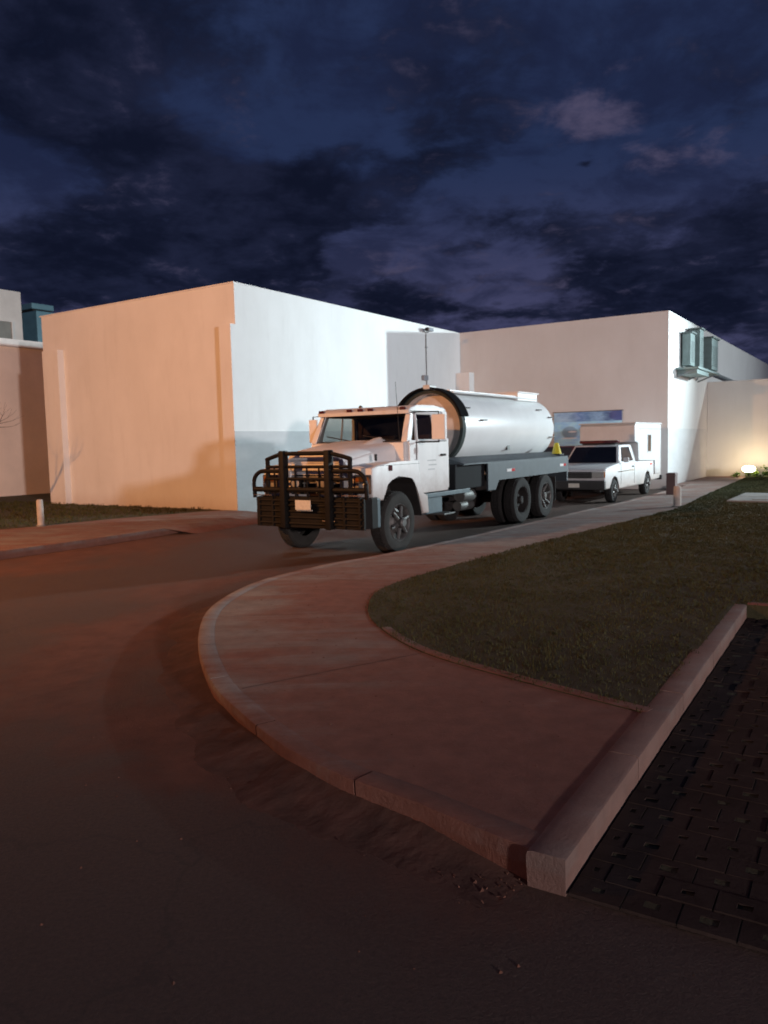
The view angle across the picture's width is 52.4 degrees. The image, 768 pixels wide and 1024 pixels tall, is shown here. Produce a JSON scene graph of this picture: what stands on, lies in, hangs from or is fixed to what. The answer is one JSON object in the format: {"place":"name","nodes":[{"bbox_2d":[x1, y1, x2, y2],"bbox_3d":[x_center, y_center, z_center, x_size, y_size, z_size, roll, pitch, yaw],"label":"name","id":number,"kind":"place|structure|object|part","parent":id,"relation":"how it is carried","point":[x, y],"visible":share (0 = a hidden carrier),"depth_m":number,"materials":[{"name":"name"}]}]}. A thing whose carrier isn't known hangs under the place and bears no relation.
{"place":"outdoors","nodes":[
{"label":"outdoors","id":0,"kind":"place"},
{"bbox_2d":[0,289,49,496],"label":"building","id":1,"kind":"structure","parent":0,"point":[24,465],"depth_m":31.05,"materials":[{"name":"beige paint"}]},
{"bbox_2d":[0,319,13,338],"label":"window","id":2,"kind":"structure","parent":1,"relation":"in","point":[6,326],"depth_m":30.86,"materials":[{"name":"grey glass"}]},
{"bbox_2d":[21,303,53,341],"bbox_3d":[-15.533,-8.196,35.078,1.950,2.120,1.400,2,6,33],"label":"rooftop cabinet","id":3,"kind":"object","parent":1,"relation":"on","point":[31,322],"visible":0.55,"depth_m":34.29,"materials":[{"name":"teal metal"}]},
{"bbox_2d":[0,493,50,502],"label":"alley ground","id":4,"kind":"structure","parent":0,"point":[45,497],"depth_m":29.05,"materials":[{"name":"grey concrete"}]},
{"bbox_2d":[0,500,214,528],"bbox_3d":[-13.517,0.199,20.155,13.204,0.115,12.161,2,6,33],"label":"grass","id":5,"kind":"structure","parent":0,"point":[32,504],"depth_m":21.56,"materials":[{"name":"green plant"}]},
{"bbox_2d":[0,405,19,426],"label":"tree","id":6,"kind":"object","parent":5,"relation":"on","point":[7,417],"visible":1,"depth_m":21.72,"materials":[{"name":"brown plant"}]},
{"bbox_2d":[0,510,244,559],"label":"sidewalk","id":7,"kind":"structure","parent":0,"point":[26,536],"depth_m":16.52,"materials":[{"name":"concrete"}]},
{"bbox_2d":[36,499,45,526],"bbox_3d":[-7.884,0.014,17.907,0.202,0.620,0.199,-1,5,0],"label":"bollard","id":8,"kind":"object","parent":7,"relation":"on","point":[40,512],"visible":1,"depth_m":17.85,"materials":[{"name":"white paint"}]},
{"bbox_2d":[0,489,767,1023],"bbox_3d":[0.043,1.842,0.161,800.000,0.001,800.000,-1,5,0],"label":"road","id":9,"kind":"structure","parent":0,"point":[228,909],"depth_m":3.24,"materials":[{"name":"asphalt"}]},
{"bbox_2d":[0,528,161,550],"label":"kerb","id":10,"kind":"structure","parent":9,"relation":"on","point":[77,540],"depth_m":14.88,"materials":[{"name":"concrete"}]},
{"bbox_2d":[164,511,257,533],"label":"ramp","id":11,"kind":"structure","parent":9,"relation":"on","point":[245,518],"depth_m":18.07,"materials":[{"name":"concrete"}]},
{"bbox_2d":[39,281,473,511],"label":"building","id":12,"kind":"structure","parent":9,"relation":"on","point":[211,396],"depth_m":23.15,"materials":[{"name":"white paint"}]},
{"bbox_2d":[425,334,427,384],"bbox_3d":[1.617,-4.872,29.425,0.056,3.600,0.100,2,6,33],"label":"conduit","id":13,"kind":"object","parent":12,"relation":"attached to","point":[426,347],"visible":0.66,"depth_m":29.33,"materials":[{"name":"grey metal"}]},
{"bbox_2d":[422,375,427,379],"bbox_3d":[1.535,-5.025,29.236,0.116,0.180,0.320,2,6,33],"label":"junction box","id":14,"kind":"object","parent":13,"relation":"attached to","point":[424,377],"visible":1,"depth_m":29.13,"materials":[{"name":"grey metal"}]},
{"bbox_2d":[425,327,433,332],"bbox_3d":[1.610,-6.763,29.068,0.344,0.172,0.400,2,6,33],"label":"security camera","id":15,"kind":"object","parent":12,"relation":"attached to","point":[428,329],"visible":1,"depth_m":28.93,"materials":[{"name":"white plastic"}]},
{"bbox_2d":[20,545,607,984],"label":"loose stones","id":16,"kind":"object","parent":9,"relation":"on","point":[264,689],"visible":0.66,"depth_m":4.57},
{"bbox_2d":[157,605,526,910],"bbox_3d":[2.141,0.531,14.149,4.701,0.094,22.072,1,5,20],"label":"dust drift","id":17,"kind":"object","parent":9,"relation":"on","point":[260,774],"visible":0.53,"depth_m":4.02,"materials":[{"name":"brown soil"}]},
{"bbox_2d":[173,606,525,908],"bbox_3d":[-0.646,1.151,8.187,2.986,0.019,10.227,-1,5,0],"label":"gutter grit","id":18,"kind":"object","parent":9,"relation":"on","point":[475,882],"visible":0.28,"depth_m":3.26,"materials":[{"name":"brown gravel"}]},
{"bbox_2d":[252,382,567,552],"bbox_3d":[1.476,-1.152,16.647,2.940,3.046,9.685,2,6,33],"label":"tanker truck","id":19,"kind":"object","parent":9,"relation":"on","point":[385,475],"visible":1,"depth_m":14.17,"materials":[{"name":"metal"}]},
{"bbox_3d":[0.846,-1.093,14.192,0.162,1.453,1.121,2,6,33],"label":"door","id":20,"kind":"part","parent":19,"relation":"part of","materials":[{"name":"white paint"}]},
{"bbox_2d":[552,443,563,454],"bbox_3d":[4.341,-1.592,19.639,0.280,0.300,0.280,2,6,33],"label":"traffic cone","id":21,"kind":"object","parent":19,"relation":"on","point":[556,449],"visible":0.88,"depth_m":19.56,"materials":[{"name":"yellow plastic"}]},
{"bbox_2d":[198,485,689,879],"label":"kerb","id":22,"kind":"structure","parent":9,"relation":"on","point":[503,843],"depth_m":4.01,"materials":[{"name":"concrete"}]},
{"bbox_2d":[381,626,652,711],"bbox_3d":[0.744,1.233,5.994,0.310,0.165,2.918,-5,6,-34],"label":"lawn edging","id":23,"kind":"object","parent":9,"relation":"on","point":[389,629],"visible":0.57,"depth_m":5.58,"materials":[{"name":"concrete"}]},
{"bbox_2d":[543,445,593,496],"bbox_3d":[6.082,-1.439,26.800,1.860,1.632,4.650,2,6,33],"label":"parked car","id":24,"kind":"object","parent":9,"relation":"on","point":[567,450],"visible":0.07,"depth_m":26.03,"materials":[{"name":"black paint"}]},
{"bbox_2d":[555,422,661,502],"bbox_3d":[7.110,-1.645,24.806,2.160,2.342,6.430,2,6,33],"label":"pickup truck","id":25,"kind":"object","parent":9,"relation":"on","point":[609,459],"visible":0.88,"depth_m":23.91,"materials":[{"name":"paint"}]},
{"bbox_2d":[622,447,632,460],"bbox_3d":[7.337,-1.765,23.695,0.116,0.420,1.180,2,6,33],"label":"side window","id":26,"kind":"structure","parent":25,"relation":"in","point":[626,452],"depth_m":23.81,"materials":[{"name":"glass"}]},
{"bbox_2d":[526,604,746,896],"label":"parking kerb","id":27,"kind":"structure","parent":9,"relation":"on","point":[561,850],"depth_m":3.97,"materials":[{"name":"grey concrete"}]},
{"bbox_2d":[706,379,767,476],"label":"boundary wall","id":28,"kind":"structure","parent":9,"relation":"on","point":[737,425],"depth_m":32.68,"materials":[{"name":"white paint"}]},
{"bbox_2d":[748,602,767,605],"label":"parking end kerb","id":29,"kind":"structure","parent":9,"relation":"on","point":[756,603],"depth_m":7.83,"materials":[{"name":"concrete"}]},
{"bbox_2d":[0,0,767,363],"label":"sky","id":30,"kind":"structure","parent":0,"point":[459,166],"materials":[{"name":"blue"}]},
{"bbox_2d":[214,476,747,832],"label":"sidewalk","id":31,"kind":"structure","parent":0,"point":[492,751],"depth_m":5.31,"materials":[{"name":"concrete"}]},
{"bbox_2d":[666,473,677,494],"bbox_3d":[8.548,-0.845,23.182,0.300,0.640,0.340,2,6,33],"label":"service pedestal","id":32,"kind":"object","parent":31,"relation":"on","point":[671,480],"visible":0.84,"depth_m":23.06,"materials":[{"name":"brown paint"}]},
{"bbox_2d":[672,486,681,506],"bbox_3d":[7.133,-0.384,18.990,0.243,0.520,0.239,-1,5,0],"label":"bollard","id":33,"kind":"object","parent":31,"relation":"on","point":[677,496],"visible":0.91,"depth_m":18.92,"materials":[{"name":"white paint"}]},
{"bbox_2d":[366,476,767,711],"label":"lawn","id":34,"kind":"structure","parent":0,"point":[760,612],"depth_m":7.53,"materials":[{"name":"plant"}]},
{"bbox_2d":[731,471,739,477],"bbox_3d":[14.199,-1.520,31.507,0.404,0.307,0.509,2,6,32],"label":"shrub","id":35,"kind":"object","parent":34,"relation":"on","point":[736,475],"visible":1,"depth_m":31.43,"materials":[{"name":"green plant"}]},
{"bbox_2d":[727,493,767,502],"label":"inspection cover","id":36,"kind":"object","parent":34,"relation":"on","point":[754,497],"visible":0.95,"depth_m":20.31,"materials":[{"name":"concrete"}]},
{"bbox_2d":[742,466,755,475],"bbox_3d":[14.490,-1.594,31.011,0.480,0.490,0.480,2,6,33],"label":"floodlight","id":37,"kind":"object","parent":34,"relation":"on","point":[748,470],"visible":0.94,"depth_m":30.85,"materials":[{"name":"beige"}]},
{"bbox_2d":[745,472,767,477],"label":"shrub","id":38,"kind":"object","parent":34,"relation":"on","point":[756,475],"visible":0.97,"depth_m":30.64,"materials":[{"name":"green plant"}]},
{"bbox_2d":[460,310,767,488],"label":"building","id":39,"kind":"structure","parent":0,"point":[628,365],"depth_m":29.17,"materials":[{"name":"white paint"}]},
{"bbox_2d":[554,410,622,445],"bbox_3d":[7.555,-3.083,29.023,2.650,1.328,0.070,2,6,33],"label":"banner","id":40,"kind":"object","parent":39,"relation":"attached to","point":[566,429],"visible":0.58,"depth_m":29.25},
{"bbox_2d":[676,366,718,381],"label":"cabinet platform","id":41,"kind":"structure","parent":39,"relation":"attached to","point":[690,373],"depth_m":28.46,"materials":[{"name":"grey metal"}]},
{"bbox_2d":[682,331,696,366],"bbox_3d":[11.313,-5.843,28.982,0.407,1.604,0.850,2,6,33],"label":"wall cabinet","id":42,"kind":"object","parent":41,"relation":"on","point":[688,348],"depth_m":28.68,"materials":[{"name":"grey metal"}]},
{"bbox_2d":[688,327,705,366],"bbox_3d":[11.903,-6.047,29.774,0.527,1.844,0.750,2,6,33],"label":"wall cabinet","id":43,"kind":"object","parent":41,"relation":"on","point":[699,340],"depth_m":29.45,"materials":[{"name":"grey metal"}]},
{"bbox_2d":[695,336,719,380],"bbox_3d":[12.667,-5.992,30.720,0.788,1.634,1.350,2,6,33],"label":"wall cabinet","id":44,"kind":"object","parent":41,"relation":"on","point":[710,354],"depth_m":30.13,"materials":[{"name":"grey metal"}]},
{"bbox_2d":[715,374,733,380],"bbox_3d":[15.063,-6.082,34.867,0.179,0.310,8.506,2,6,32],"label":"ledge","id":45,"kind":"object","parent":39,"relation":"attached to","point":[723,377],"visible":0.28,"depth_m":35.32,"materials":[{"name":"grey concrete"}]},
{"bbox_2d":[568,621,767,941],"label":"paver soil","id":46,"kind":"structure","parent":0,"point":[703,920],"depth_m":3.61,"materials":[{"name":"brown soil"}]},
{"bbox_2d":[568,618,767,953],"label":"parking pavers","id":47,"kind":"object","parent":46,"relation":"on","point":[727,914],"visible":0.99,"depth_m":3.68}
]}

